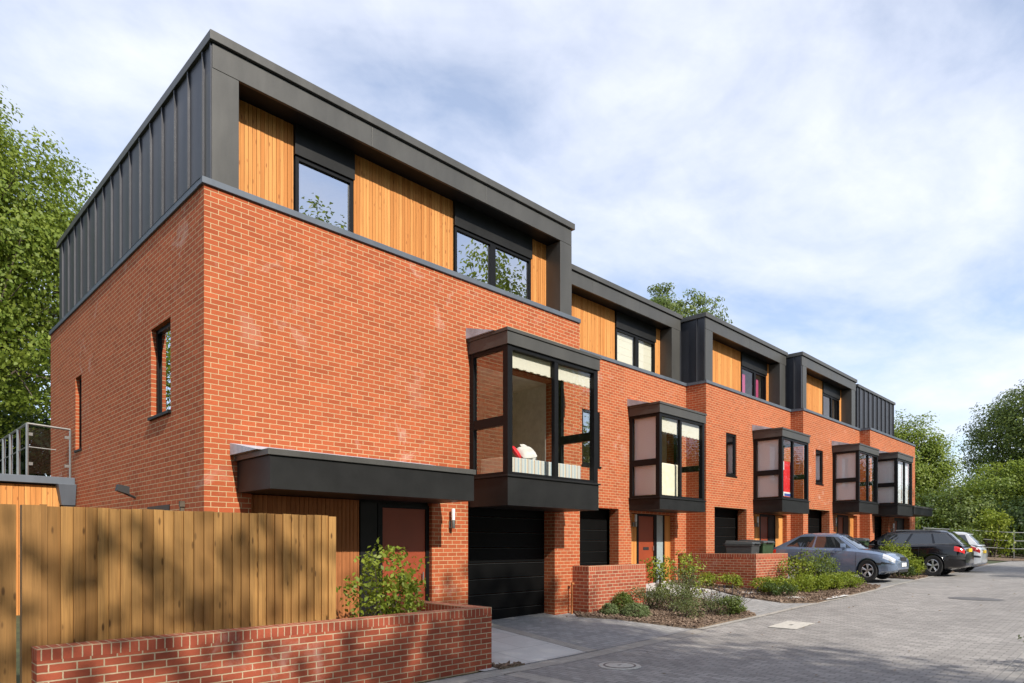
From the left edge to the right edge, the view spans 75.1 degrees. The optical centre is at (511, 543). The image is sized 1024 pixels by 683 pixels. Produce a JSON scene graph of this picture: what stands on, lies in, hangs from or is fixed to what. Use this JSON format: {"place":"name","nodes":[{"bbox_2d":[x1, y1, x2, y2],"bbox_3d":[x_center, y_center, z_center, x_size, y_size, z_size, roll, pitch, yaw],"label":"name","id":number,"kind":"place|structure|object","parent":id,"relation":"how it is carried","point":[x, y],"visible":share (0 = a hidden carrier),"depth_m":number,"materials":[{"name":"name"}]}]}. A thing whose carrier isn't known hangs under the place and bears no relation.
{"place":"outdoors","nodes":[
{"label":"outdoors","id":0,"kind":"place"},
{"bbox_2d":[0,0,1023,486],"label":"sky","id":1,"kind":"structure","parent":0,"point":[847,175],"materials":[{"name":"white"}]},
{"bbox_2d":[16,553,1023,682],"bbox_3d":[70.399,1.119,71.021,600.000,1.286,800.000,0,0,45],"label":"ground","id":2,"kind":"structure","parent":0,"point":[18,640],"depth_m":9.20,"materials":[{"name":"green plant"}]},
{"bbox_2d":[0,504,15,682],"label":"timber gate","id":3,"kind":"structure","parent":2,"relation":"on","point":[7,593],"depth_m":5.68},
{"bbox_2d":[0,279,53,475],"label":"broadleaf tree","id":4,"kind":"object","parent":2,"relation":"on","point":[40,459],"visible":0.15,"depth_m":28.76,"materials":[{"name":"green plant"}]},
{"bbox_2d":[0,84,98,448],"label":"broadleaf tree","id":5,"kind":"object","parent":2,"relation":"on","point":[31,232],"visible":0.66,"depth_m":20.95,"materials":[{"name":"green plant"}]},
{"bbox_2d":[20,504,335,682],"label":"timber fence","id":6,"kind":"object","parent":2,"relation":"on","point":[90,574],"visible":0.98,"depth_m":6.58,"materials":[{"name":"wood"}]},
{"bbox_2d":[31,599,491,682],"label":"garden wall","id":7,"kind":"structure","parent":2,"relation":"on","point":[432,640],"depth_m":7.32,"materials":[{"name":"brick"}]},
{"bbox_2d":[0,29,600,619],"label":"terraced house","id":8,"kind":"structure","parent":2,"relation":"on","point":[284,291],"depth_m":11.11,"materials":[{"name":"red brick"}]},
{"bbox_2d":[74,378,81,452],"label":"window","id":9,"kind":"structure","parent":8,"relation":"in","point":[80,448],"depth_m":13.91,"materials":[{"name":"black glass"}]},
{"bbox_2d":[147,504,169,509],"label":"low window","id":10,"kind":"structure","parent":8,"relation":"in","point":[162,507],"depth_m":10.14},
{"bbox_2d":[147,322,170,420],"bbox_3d":[-5.353,-2.662,10.239,0.940,1.435,0.190,0,0,45],"label":"window","id":11,"kind":"structure","parent":8,"relation":"in","point":[163,335],"depth_m":10.40,"materials":[{"name":"clear glass"}]},
{"bbox_2d":[294,155,352,231],"bbox_3d":[-3.063,-5.545,10.851,0.080,1.130,1.040,0,0,45],"label":"window","id":12,"kind":"structure","parent":8,"relation":"in","point":[320,193],"depth_m":10.83,"materials":[{"name":"clear glass"}]},
{"bbox_2d":[383,508,424,614],"bbox_3d":[-1.851,0.500,11.444,0.107,2.220,0.910,0,0,45],"label":"door","id":13,"kind":"structure","parent":8,"relation":"in","point":[402,527],"depth_m":11.49,"materials":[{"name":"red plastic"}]},
{"bbox_2d":[453,226,530,299],"bbox_3d":[-0.374,-5.545,13.564,0.080,1.130,2.140,0,0,45],"label":"window","id":14,"kind":"structure","parent":8,"relation":"in","point":[476,257],"depth_m":13.46,"materials":[{"name":"clear glass"}]},
{"bbox_2d":[468,501,544,619],"bbox_3d":[-0.178,0.376,13.440,0.052,2.428,2.440,0,0,45],"label":"garage door","id":15,"kind":"structure","parent":8,"relation":"in","point":[480,529],"depth_m":13.49,"materials":[{"name":"metal"}]},
{"bbox_2d":[481,457,579,478],"bbox_3d":[0.403,-1.407,13.062,0.730,0.365,2.120,0,0,45],"label":"window seat","id":16,"kind":"object","parent":8,"relation":"on","point":[521,465],"depth_m":12.52,"materials":[{"name":"fabric"}]},
{"bbox_2d":[516,446,537,458],"bbox_3d":[0.280,-1.750,12.747,0.360,0.122,0.360,-9,45,-31],"label":"cushion","id":17,"kind":"object","parent":16,"relation":"on","point":[526,452],"visible":0.94,"depth_m":12.66,"materials":[{"name":"fabric"}]},
{"bbox_2d":[466,326,600,511],"bbox_3d":[0.478,-2.338,12.902,1.057,3.315,2.720,0,0,45],"label":"bay window","id":18,"kind":"structure","parent":8,"relation":"in","point":[508,346],"depth_m":12.35,"materials":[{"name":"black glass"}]},
{"bbox_2d":[573,564,645,612],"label":"garden wall","id":19,"kind":"structure","parent":2,"relation":"on","point":[596,588],"depth_m":14.54,"materials":[{"name":"brick"}]},
{"bbox_2d":[572,264,706,583],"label":"terraced house","id":20,"kind":"structure","parent":2,"relation":"on","point":[649,422],"depth_m":18.34,"materials":[{"name":"red brick"}]},
{"bbox_2d":[581,409,601,468],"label":"window","id":21,"kind":"structure","parent":20,"relation":"in","point":[585,413],"depth_m":17.11,"materials":[{"name":"clear glass"}]},
{"bbox_2d":[580,509,606,565],"bbox_3d":[2.007,0.196,17.738,0.052,2.308,1.680,0,0,45],"label":"garage door","id":22,"kind":"structure","parent":20,"relation":"in","point":[598,556],"depth_m":17.91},
{"bbox_2d":[615,328,654,372],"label":"window","id":23,"kind":"structure","parent":20,"relation":"in","point":[636,339],"depth_m":19.53,"materials":[{"name":"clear glass"}]},
{"bbox_2d":[639,516,653,583],"bbox_3d":[3.879,0.185,19.261,0.107,1.970,0.780,0,0,45],"label":"door","id":24,"kind":"structure","parent":20,"relation":"in","point":[646,548],"depth_m":19.29,"materials":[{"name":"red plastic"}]},
{"bbox_2d":[655,515,664,581],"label":"side window","id":25,"kind":"structure","parent":20,"relation":"in","point":[659,520],"depth_m":19.77,"materials":[{"name":"grey glass"}]},
{"bbox_2d":[627,399,706,512],"bbox_3d":[4.431,-2.463,18.869,1.017,3.065,2.540,0,0,45],"label":"bay window","id":26,"kind":"structure","parent":20,"relation":"in","point":[653,418],"depth_m":18.27,"materials":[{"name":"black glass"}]},
{"bbox_2d":[647,282,732,323],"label":"broadleaf tree","id":27,"kind":"object","parent":2,"relation":"on","point":[675,306],"visible":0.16,"depth_m":43.16,"materials":[{"name":"green plant"}]},
{"bbox_2d":[679,553,787,589],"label":"garden wall","id":28,"kind":"structure","parent":2,"relation":"on","point":[747,568],"depth_m":19.11,"materials":[{"name":"brick"}]},
{"bbox_2d":[723,541,760,553],"bbox_3d":[6.765,0.553,19.553,0.964,1.308,0.695,0,0,39],"label":"wheelie bin","id":29,"kind":"object","parent":2,"relation":"on","point":[740,547],"visible":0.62,"depth_m":19.29,"materials":[{"name":"black plastic"}]},
{"bbox_2d":[680,312,810,552],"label":"terraced house","id":30,"kind":"structure","parent":2,"relation":"on","point":[732,376],"depth_m":21.79,"materials":[{"name":"red brick"}]},
{"bbox_2d":[715,508,734,552],"bbox_3d":[6.694,0.046,21.511,0.052,2.408,2.180,0,0,45],"label":"garage door","id":31,"kind":"structure","parent":30,"relation":"in","point":[725,529],"depth_m":21.69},
{"bbox_2d":[726,433,736,477],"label":"window","id":32,"kind":"structure","parent":30,"relation":"in","point":[730,438],"depth_m":21.32,"materials":[{"name":"black glass"}]},
{"bbox_2d":[741,366,765,399],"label":"window","id":33,"kind":"structure","parent":30,"relation":"in","point":[754,373],"depth_m":23.56,"materials":[{"name":"black glass"}]},
{"bbox_2d":[761,517,767,540],"bbox_3d":[8.805,0.040,23.319,0.045,1.980,0.600,0,0,45],"label":"door","id":34,"kind":"structure","parent":30,"relation":"in","point":[764,520],"depth_m":23.33,"materials":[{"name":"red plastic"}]},
{"bbox_2d":[769,515,775,547],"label":"side window","id":35,"kind":"structure","parent":30,"relation":"in","point":[772,519],"depth_m":23.79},
{"bbox_2d":[752,425,810,514],"bbox_3d":[9.231,-2.523,22.756,1.017,2.945,2.380,0,0,45],"label":"bay window","id":36,"kind":"structure","parent":30,"relation":"in","point":[768,454],"depth_m":22.16,"materials":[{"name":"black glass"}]},
{"bbox_2d":[783,461,789,496],"bbox_3d":[9.120,-2.160,22.162,0.043,1.180,0.920,0,0,45],"label":"display board","id":37,"kind":"object","parent":30,"relation":"in","point":[786,478],"visible":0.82,"depth_m":22.18,"materials":[{"name":"red fabric"}]},
{"bbox_2d":[739,540,774,553],"bbox_3d":[7.365,0.521,20.087,0.695,1.308,0.964,0,0,-42],"label":"wheelie bin","id":38,"kind":"object","parent":2,"relation":"on","point":[766,546],"visible":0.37,"depth_m":19.74,"materials":[{"name":"green plastic"}]},
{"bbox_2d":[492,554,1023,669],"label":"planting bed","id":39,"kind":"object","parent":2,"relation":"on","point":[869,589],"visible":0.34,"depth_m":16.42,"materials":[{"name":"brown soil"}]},
{"bbox_2d":[336,537,429,617],"bbox_3d":[-1.753,0.799,9.301,1.190,1.809,1.297,0,0,34],"label":"shrub","id":40,"kind":"object","parent":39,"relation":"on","point":[407,589],"visible":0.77,"depth_m":9.13,"materials":[{"name":"green plant"}]},
{"bbox_2d":[599,602,619,614],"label":"round shrub","id":41,"kind":"object","parent":39,"relation":"on","point":[612,608],"visible":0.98,"depth_m":14.18,"materials":[{"name":"green plant"}]},
{"bbox_2d":[611,591,632,611],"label":"round shrub","id":42,"kind":"object","parent":39,"relation":"on","point":[619,598],"visible":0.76,"depth_m":14.56,"materials":[{"name":"green plant"}]},
{"bbox_2d":[621,601,650,616],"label":"round shrub","id":43,"kind":"object","parent":39,"relation":"on","point":[633,608],"visible":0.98,"depth_m":14.04,"materials":[{"name":"green plant"}]},
{"bbox_2d":[629,583,668,608],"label":"shrub","id":44,"kind":"object","parent":39,"relation":"on","point":[643,596],"visible":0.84,"depth_m":14.95,"materials":[{"name":"green plant"}]},
{"bbox_2d":[639,555,676,596],"bbox_3d":[3.615,0.842,16.604,0.859,1.157,0.822,0,0,45],"label":"shrub","id":45,"kind":"object","parent":39,"relation":"on","point":[657,575],"visible":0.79,"depth_m":16.57,"materials":[{"name":"green plant"}]},
{"bbox_2d":[652,579,701,612],"bbox_3d":[3.618,1.173,14.732,1.180,0.795,1.179,0,0,4],"label":"shrub","id":46,"kind":"object","parent":39,"relation":"on","point":[685,594],"visible":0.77,"depth_m":14.68,"materials":[{"name":"green plant"}]},
{"bbox_2d":[663,598,704,618],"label":"shrub","id":47,"kind":"object","parent":39,"relation":"on","point":[688,609],"visible":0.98,"depth_m":14.04,"materials":[{"name":"green plant"}]},
{"bbox_2d":[657,563,711,603],"bbox_3d":[4.022,0.936,15.556,1.170,1.146,1.374,0,0,45],"label":"shrub","id":48,"kind":"object","parent":39,"relation":"on","point":[682,576],"visible":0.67,"depth_m":15.53,"materials":[{"name":"green plant"}]},
{"bbox_2d":[673,549,707,597],"bbox_3d":[4.461,0.781,16.673,0.858,1.308,0.929,0,0,45],"label":"shrub","id":49,"kind":"object","parent":39,"relation":"on","point":[690,568],"visible":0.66,"depth_m":16.65,"materials":[{"name":"green plant"}]},
{"bbox_2d":[689,583,724,608],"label":"shrub","id":50,"kind":"object","parent":39,"relation":"on","point":[708,594],"visible":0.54,"depth_m":15.33,"materials":[{"name":"green plant"}]},
{"bbox_2d":[697,571,718,586],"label":"shrub","id":51,"kind":"object","parent":39,"relation":"on","point":[710,576],"visible":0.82,"depth_m":18.79,"materials":[{"name":"green plant"}]},
{"bbox_2d":[693,594,736,615],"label":"shrub","id":52,"kind":"object","parent":39,"relation":"on","point":[713,604],"visible":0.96,"depth_m":14.49,"materials":[{"name":"green plant"}]},
{"bbox_2d":[701,585,758,614],"bbox_3d":[4.869,1.267,14.622,0.960,0.701,1.116,0,0,-27],"label":"lavender","id":53,"kind":"object","parent":39,"relation":"on","point":[738,607],"visible":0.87,"depth_m":14.52,"materials":[{"name":"green plant"}]},
{"bbox_2d":[717,572,743,588],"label":"shrub","id":54,"kind":"object","parent":39,"relation":"on","point":[736,581],"visible":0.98,"depth_m":18.48,"materials":[{"name":"green plant"}]},
{"bbox_2d":[492,555,1023,668],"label":"bark chips","id":55,"kind":"object","parent":39,"relation":"on","point":[683,621],"visible":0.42,"depth_m":15.10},
{"bbox_2d":[749,576,779,592],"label":"shrub","id":56,"kind":"object","parent":39,"relation":"on","point":[764,580],"visible":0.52,"depth_m":17.93,"materials":[{"name":"green plant"}]},
{"bbox_2d":[760,581,783,596],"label":"shrub","id":57,"kind":"object","parent":39,"relation":"on","point":[774,589],"visible":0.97,"depth_m":17.38,"materials":[{"name":"green plant"}]},
{"bbox_2d":[771,575,800,591],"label":"shrub","id":58,"kind":"object","parent":39,"relation":"on","point":[779,579],"visible":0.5,"depth_m":18.00,"materials":[{"name":"green plant"}]},
{"bbox_2d":[779,579,797,594],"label":"shrub","id":59,"kind":"object","parent":39,"relation":"on","point":[790,587],"visible":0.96,"depth_m":17.44,"materials":[{"name":"green plant"}]},
{"bbox_2d":[777,552,817,588],"bbox_3d":[8.095,0.791,18.959,1.136,1.100,1.377,0,0,45],"label":"shrub","id":60,"kind":"object","parent":39,"relation":"on","point":[804,570],"visible":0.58,"depth_m":18.89,"materials":[{"name":"green plant"}]},
{"bbox_2d":[783,572,817,591],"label":"shrub","id":61,"kind":"object","parent":39,"relation":"on","point":[805,581],"visible":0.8,"depth_m":18.20,"materials":[{"name":"green plant"}]},
{"bbox_2d":[789,547,835,583],"bbox_3d":[8.694,0.700,19.259,1.175,1.226,1.196,0,0,-18],"label":"shrub","id":62,"kind":"object","parent":39,"relation":"on","point":[815,565],"visible":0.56,"depth_m":19.08,"materials":[{"name":"green plant"}]},
{"bbox_2d":[808,573,833,590],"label":"shrub","id":63,"kind":"object","parent":39,"relation":"on","point":[822,583],"visible":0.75,"depth_m":18.44,"materials":[{"name":"green plant"}]},
{"bbox_2d":[812,555,839,581],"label":"shrub","id":64,"kind":"object","parent":39,"relation":"on","point":[832,565],"visible":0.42,"depth_m":19.46,"materials":[{"name":"green plant"}]},
{"bbox_2d":[821,572,848,589],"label":"shrub","id":65,"kind":"object","parent":39,"relation":"on","point":[838,580],"visible":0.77,"depth_m":18.75,"materials":[{"name":"green plant"}]},
{"bbox_2d":[834,570,866,587],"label":"shrub","id":66,"kind":"object","parent":39,"relation":"on","point":[853,578],"visible":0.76,"depth_m":19.10,"materials":[{"name":"green plant"}]},
{"bbox_2d":[880,539,912,575],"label":"shrub","id":67,"kind":"object","parent":39,"relation":"on","point":[899,550],"visible":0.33,"depth_m":22.78,"materials":[{"name":"green plant"}]},
{"bbox_2d":[949,526,986,542],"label":"shrub","id":68,"kind":"object","parent":39,"relation":"on","point":[969,530],"visible":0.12,"depth_m":41.24,"materials":[{"name":"green plant"}]},
{"bbox_2d":[967,506,1016,557],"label":"shrub","id":69,"kind":"object","parent":39,"relation":"on","point":[994,520],"visible":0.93,"depth_m":42.43,"materials":[{"name":"green plant"}]},
{"bbox_2d":[986,533,1023,557],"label":"shrub","id":70,"kind":"object","parent":39,"relation":"on","point":[1019,540],"visible":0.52,"depth_m":42.85,"materials":[{"name":"green plant"}]},
{"bbox_2d":[785,351,879,539],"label":"terraced house","id":71,"kind":"structure","parent":2,"relation":"on","point":[819,399],"depth_m":25.97,"materials":[{"name":"red brick"}]},
{"bbox_2d":[808,510,818,533],"bbox_3d":[11.385,-0.074,25.598,0.052,2.448,2.190,0,0,45],"label":"garage door","id":72,"kind":"structure","parent":71,"relation":"in","point":[812,514],"depth_m":25.95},
{"bbox_2d":[815,450,823,485],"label":"window","id":73,"kind":"structure","parent":71,"relation":"in","point":[818,453],"depth_m":25.43,"materials":[{"name":"black glass"}]},
{"bbox_2d":[822,393,838,420],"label":"window","id":74,"kind":"structure","parent":71,"relation":"in","point":[830,398],"depth_m":27.61,"materials":[{"name":"black glass"}]},
{"bbox_2d":[838,517,842,533],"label":"door","id":75,"kind":"structure","parent":71,"relation":"in","point":[840,519],"depth_m":27.41,"materials":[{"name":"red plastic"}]},
{"bbox_2d":[844,516,848,534],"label":"side window","id":76,"kind":"structure","parent":71,"relation":"in","point":[846,519],"depth_m":27.84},
{"bbox_2d":[832,441,879,514],"bbox_3d":[13.834,-2.655,26.754,1.017,2.850,2.480,0,0,45],"label":"bay window","id":77,"kind":"structure","parent":71,"relation":"in","point":[848,482],"depth_m":26.09,"materials":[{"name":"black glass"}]},
{"bbox_2d":[855,384,932,540],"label":"terraced house","id":78,"kind":"structure","parent":2,"relation":"on","point":[898,509],"depth_m":29.15,"materials":[{"name":"red brick"}]},
{"bbox_2d":[874,516,878,538],"bbox_3d":[16.066,-0.119,29.738,0.052,2.338,2.060,0,0,45],"label":"garage door","id":79,"kind":"structure","parent":78,"relation":"in","point":[876,518],"depth_m":30.19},
{"bbox_2d":[872,451,913,516],"bbox_3d":[16.547,-2.635,28.909,1.017,2.830,2.400,0,0,45],"label":"bay window","id":80,"kind":"structure","parent":78,"relation":"in","point":[887,461],"depth_m":28.20,"materials":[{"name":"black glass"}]},
{"bbox_2d":[894,409,966,514],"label":"broadleaf tree","id":81,"kind":"object","parent":2,"relation":"on","point":[931,455],"visible":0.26,"depth_m":59.99,"materials":[{"name":"green plant"}]},
{"bbox_2d":[915,488,945,529],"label":"thicket bush","id":82,"kind":"object","parent":2,"relation":"on","point":[927,503],"visible":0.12,"depth_m":49.86,"materials":[{"name":"green plant"}]},
{"bbox_2d":[915,479,1012,545],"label":"thicket bush","id":83,"kind":"object","parent":2,"relation":"on","point":[955,511],"visible":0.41,"depth_m":49.27,"materials":[{"name":"green plant"}]},
{"bbox_2d":[923,527,1023,558],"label":"metal railing","id":84,"kind":"object","parent":2,"relation":"on","point":[991,539],"visible":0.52,"depth_m":42.29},
{"bbox_2d":[931,456,1023,553],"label":"broadleaf tree","id":85,"kind":"object","parent":2,"relation":"on","point":[1006,484],"visible":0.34,"depth_m":50.56,"materials":[{"name":"green plant"}]},
{"bbox_2d":[949,471,1018,549],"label":"thicket bush","id":86,"kind":"object","parent":2,"relation":"on","point":[971,484],"visible":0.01,"depth_m":62.59,"materials":[{"name":"green plant"}]},
{"bbox_2d":[953,379,1023,483],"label":"broadleaf tree","id":87,"kind":"object","parent":2,"relation":"on","point":[1005,422],"visible":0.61,"depth_m":65.56,"materials":[{"name":"green plant"}]},
{"bbox_2d":[969,491,1023,556],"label":"thicket bush","id":88,"kind":"object","parent":2,"relation":"on","point":[1017,515],"visible":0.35,"depth_m":47.16,"materials":[{"name":"green plant"}]},
{"bbox_2d":[987,650,1023,682],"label":"kerb","id":89,"kind":"structure","parent":2,"relation":"on","point":[1012,671],"depth_m":8.74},
{"bbox_2d":[492,613,691,669],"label":"driveway","id":90,"kind":"structure","parent":0,"point":[594,633],"depth_m":12.69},
{"bbox_2d":[480,627,584,670],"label":"paved slab","id":91,"kind":"structure","parent":90,"relation":"on","point":[507,646],"depth_m":10.72,"materials":[{"name":"concrete"}]},
{"bbox_2d":[492,624,595,651],"bbox_3d":[0.269,1.613,11.927,0.250,0.242,3.103,0,0,-43],"label":"drive edging","id":92,"kind":"object","parent":90,"relation":"on","point":[573,646],"visible":0.8,"depth_m":11.61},
{"bbox_2d":[634,463,677,495],"bbox_3d":[4.074,-1.742,18.681,0.780,0.975,1.230,0,0,45],"label":"sofa","id":93,"kind":"object","parent":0,"point":[670,479],"visible":0.34,"depth_m":18.45,"materials":[{"name":"beige fabric"}]},
{"bbox_2d":[646,581,715,595],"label":"path","id":94,"kind":"structure","parent":0,"point":[653,584],"depth_m":18.58,"materials":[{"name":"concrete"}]},
{"bbox_2d":[425,561,1023,682],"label":"road","id":95,"kind":"structure","parent":0,"point":[870,637],"depth_m":11.01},
{"bbox_2d":[504,672,575,682],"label":"cross strip","id":96,"kind":"object","parent":95,"relation":"on","point":[534,677],"visible":1,"depth_m":8.64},
{"bbox_2d":[431,629,708,682],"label":"kerb","id":97,"kind":"structure","parent":95,"relation":"on","point":[468,678],"depth_m":9.97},
{"bbox_2d":[598,662,640,669],"bbox_3d":[1.542,1.738,9.539,0.610,0.015,0.610,0,0,45],"label":"manhole cover","id":98,"kind":"object","parent":95,"relation":"on","point":[620,665],"visible":1,"depth_m":9.50,"materials":[{"name":"metal"}]},
{"bbox_2d":[768,621,813,628],"bbox_3d":[5.542,1.605,13.205,0.540,0.011,0.960,0,2,45],"label":"access cover","id":99,"kind":"object","parent":95,"relation":"on","point":[791,625],"visible":1,"depth_m":13.17,"materials":[{"name":"stone"}]},
{"bbox_2d":[697,564,995,628],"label":"kerb","id":100,"kind":"structure","parent":95,"relation":"on","point":[706,627],"depth_m":16.12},
{"bbox_2d":[948,576,1023,600],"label":"damp patch","id":101,"kind":"object","parent":95,"relation":"on","point":[978,598],"visible":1,"depth_m":16.28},
{"bbox_2d":[646,580,810,615],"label":"driveway","id":102,"kind":"structure","parent":0,"point":[758,607],"depth_m":16.23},
{"bbox_2d":[788,573,915,588],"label":"driveway","id":103,"kind":"structure","parent":0,"point":[885,582],"depth_m":21.23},
{"bbox_2d":[773,533,908,580],"bbox_3d":[10.757,0.395,22.074,4.006,1.517,1.785,0,0,45],"label":"parked car","id":104,"kind":"object","parent":103,"relation":"on","point":[850,553],"visible":0.68,"depth_m":21.20,"materials":[{"name":"blue paint"}]},
{"bbox_2d":[858,567,978,578],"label":"driveway","id":105,"kind":"structure","parent":0,"point":[921,574],"depth_m":24.41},
{"bbox_2d":[900,563,917,576],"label":"shrub","id":106,"kind":"object","parent":105,"relation":"on","point":[911,569],"visible":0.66,"depth_m":22.20,"materials":[{"name":"green plant"}]},
{"bbox_2d":[907,553,926,575],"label":"shrub","id":107,"kind":"object","parent":105,"relation":"on","point":[917,563],"visible":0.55,"depth_m":22.73,"materials":[{"name":"green plant"}]},
{"bbox_2d":[868,530,973,575],"bbox_3d":[14.317,0.308,24.671,4.499,1.626,1.895,0,0,45],"label":"parked estate","id":108,"kind":"object","parent":105,"relation":"on","point":[938,552],"visible":0.55,"depth_m":23.25,"materials":[{"name":"black paint"}]},
{"bbox_2d":[871,534,909,543],"bbox_3d":[13.771,-0.178,24.242,1.313,0.383,0.126,0,0,45],"label":"windshield","id":109,"kind":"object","parent":108,"relation":"in","point":[899,538],"depth_m":24.13,"materials":[{"name":"grey glass"}]},
{"bbox_2d":[907,534,932,543],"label":"side window","id":110,"kind":"structure","parent":108,"relation":"in","point":[915,538],"depth_m":23.54,"materials":[{"name":"grey glass"}]},
{"bbox_2d":[933,534,956,543],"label":"side window","id":111,"kind":"structure","parent":108,"relation":"in","point":[938,538],"depth_m":23.08,"materials":[{"name":"grey glass"}]},
{"bbox_2d":[951,534,969,544],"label":"rear window","id":112,"kind":"structure","parent":108,"relation":"in","point":[956,536],"depth_m":23.19,"materials":[{"name":"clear glass"}]},
{"bbox_2d":[953,532,986,571],"bbox_3d":[17.014,0.304,27.207,3.842,1.588,1.849,0,0,45],"label":"parked hatchback","id":113,"kind":"object","parent":105,"relation":"on","point":[977,547],"visible":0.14,"depth_m":25.72,"materials":[{"name":"white paint"}]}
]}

